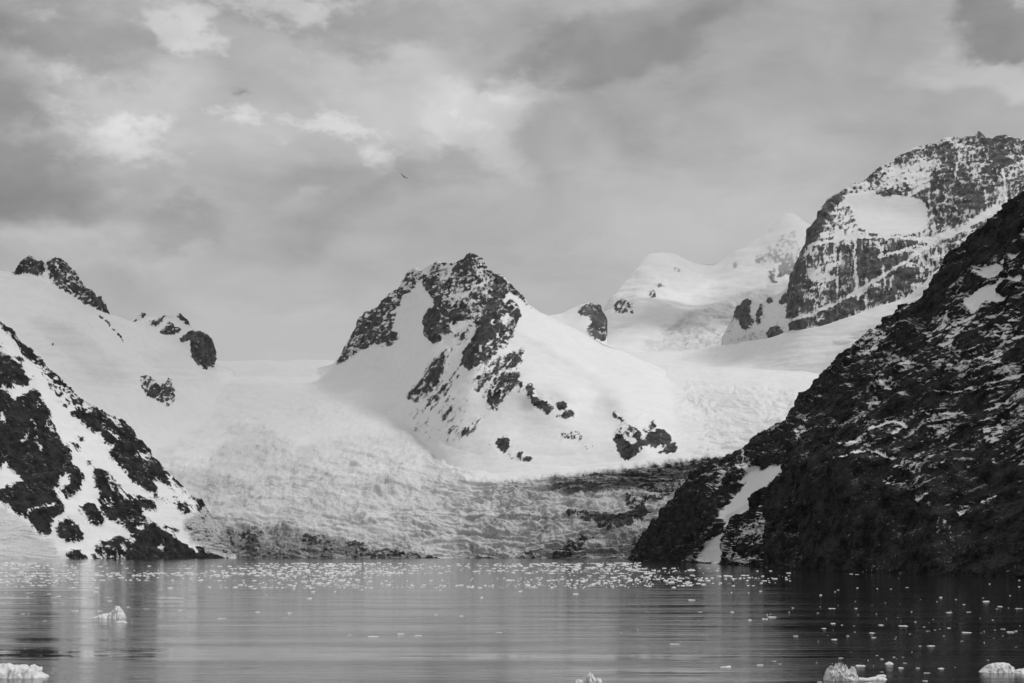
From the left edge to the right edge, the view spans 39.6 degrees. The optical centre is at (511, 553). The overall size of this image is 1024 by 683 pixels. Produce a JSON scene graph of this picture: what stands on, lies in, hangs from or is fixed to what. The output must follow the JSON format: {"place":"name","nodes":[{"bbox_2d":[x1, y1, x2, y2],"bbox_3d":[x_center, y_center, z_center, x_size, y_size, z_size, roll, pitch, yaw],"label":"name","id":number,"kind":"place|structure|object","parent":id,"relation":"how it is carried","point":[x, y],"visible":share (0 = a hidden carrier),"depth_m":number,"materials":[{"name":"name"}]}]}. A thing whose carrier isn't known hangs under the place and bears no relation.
{"place":"outdoors","nodes":[
{"label":"outdoors","id":0,"kind":"place"},
{"bbox_2d":[0,255,233,462],"bbox_3d":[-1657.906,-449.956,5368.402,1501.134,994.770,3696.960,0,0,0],"label":"snow mountain","id":1,"kind":"structure","parent":0,"point":[157,385],"depth_m":4460.07,"materials":[{"name":"white snow"}]},
{"bbox_2d":[0,321,235,558],"bbox_3d":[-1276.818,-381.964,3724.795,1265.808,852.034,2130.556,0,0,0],"label":"rocky hill","id":2,"kind":"structure","parent":0,"point":[80,478],"depth_m":3067.38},
{"bbox_2d":[160,359,818,557],"bbox_3d":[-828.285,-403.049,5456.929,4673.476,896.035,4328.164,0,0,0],"label":"glacier field","id":3,"kind":"structure","parent":0,"point":[285,459],"depth_m":3667.71,"materials":[{"name":"white ice"}]},
{"bbox_2d":[0,557,1023,682],"bbox_3d":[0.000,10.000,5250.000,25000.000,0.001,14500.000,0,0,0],"label":"sea","id":4,"kind":"structure","parent":0,"point":[179,631],"depth_m":204.61,"materials":[{"name":"black liquid"}]},
{"bbox_2d":[0,663,48,677],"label":"iceberg","id":5,"kind":"object","parent":4,"relation":"on","point":[8,670],"visible":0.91,"depth_m":114.78,"materials":[{"name":"white ice"}]},
{"bbox_2d":[92,606,125,618],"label":"iceberg","id":6,"kind":"object","parent":4,"relation":"on","point":[116,612],"visible":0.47,"depth_m":221.12,"materials":[{"name":"white ice"}]},
{"bbox_2d":[0,562,1019,676],"bbox_3d":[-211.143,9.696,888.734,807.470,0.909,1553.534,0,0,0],"label":"brash ice debris","id":7,"kind":"object","parent":4,"relation":"on","point":[577,566],"visible":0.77,"depth_m":726.90,"materials":[{"name":"white ice"}]},
{"bbox_2d":[575,670,601,682],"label":"iceberg","id":8,"kind":"object","parent":4,"relation":"on","point":[590,678],"visible":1,"depth_m":104.15,"materials":[{"name":"white ice"}]},
{"bbox_2d":[823,662,857,680],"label":"iceberg","id":9,"kind":"object","parent":4,"relation":"on","point":[840,671],"visible":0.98,"depth_m":112.27,"materials":[{"name":"white ice"}]},
{"bbox_2d":[858,676,886,679],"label":"iceberg","id":10,"kind":"object","parent":4,"relation":"on","point":[876,678],"visible":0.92,"depth_m":113.01,"materials":[{"name":"white ice"}]},
{"bbox_2d":[979,662,1014,672],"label":"iceberg","id":11,"kind":"object","parent":4,"relation":"on","point":[1002,667],"visible":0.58,"depth_m":119.82,"materials":[{"name":"white ice"}]},
{"bbox_2d":[1013,668,1023,673],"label":"iceberg","id":12,"kind":"object","parent":4,"relation":"on","point":[1019,671],"visible":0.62,"depth_m":119.03,"materials":[{"name":"white ice"}]},
{"bbox_2d":[0,0,1023,360],"label":"sky","id":13,"kind":"structure","parent":0,"point":[235,168],"materials":[{"name":"grey"}]},
{"bbox_2d":[311,253,719,473],"bbox_3d":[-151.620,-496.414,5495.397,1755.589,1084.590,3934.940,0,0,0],"label":"mountain","id":14,"kind":"structure","parent":0,"point":[470,362],"depth_m":4299.70,"materials":[{"name":"white snow"}]},
{"bbox_2d":[550,303,607,345],"bbox_3d":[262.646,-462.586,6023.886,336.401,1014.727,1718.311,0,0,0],"label":"rocky hill","id":15,"kind":"structure","parent":0,"point":[589,319],"depth_m":5435.86,"materials":[{"name":"white snow"}]},
{"bbox_2d":[603,213,810,352],"bbox_3d":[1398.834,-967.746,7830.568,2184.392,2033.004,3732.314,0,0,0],"label":"snow mountain","id":16,"kind":"structure","parent":0,"point":[661,302],"depth_m":7396.28,"materials":[{"name":"white snow"}]},
{"bbox_2d":[625,268,939,373],"bbox_3d":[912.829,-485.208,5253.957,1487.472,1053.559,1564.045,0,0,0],"label":"snow field","id":17,"kind":"structure","parent":0,"point":[819,349],"depth_m":4912.91,"materials":[{"name":"white snow"}]},
{"bbox_2d":[628,191,1023,577],"bbox_3d":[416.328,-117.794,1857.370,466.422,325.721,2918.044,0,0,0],"label":"dark rocky hill","id":18,"kind":"structure","parent":0,"point":[894,443],"depth_m":939.66,"materials":[{"name":"black stone"}]},
{"bbox_2d":[722,131,1023,344],"bbox_3d":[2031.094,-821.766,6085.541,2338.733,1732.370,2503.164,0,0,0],"label":"rock mountain","id":19,"kind":"structure","parent":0,"point":[901,226],"depth_m":5229.74,"materials":[{"name":"grey stone"}]}
]}

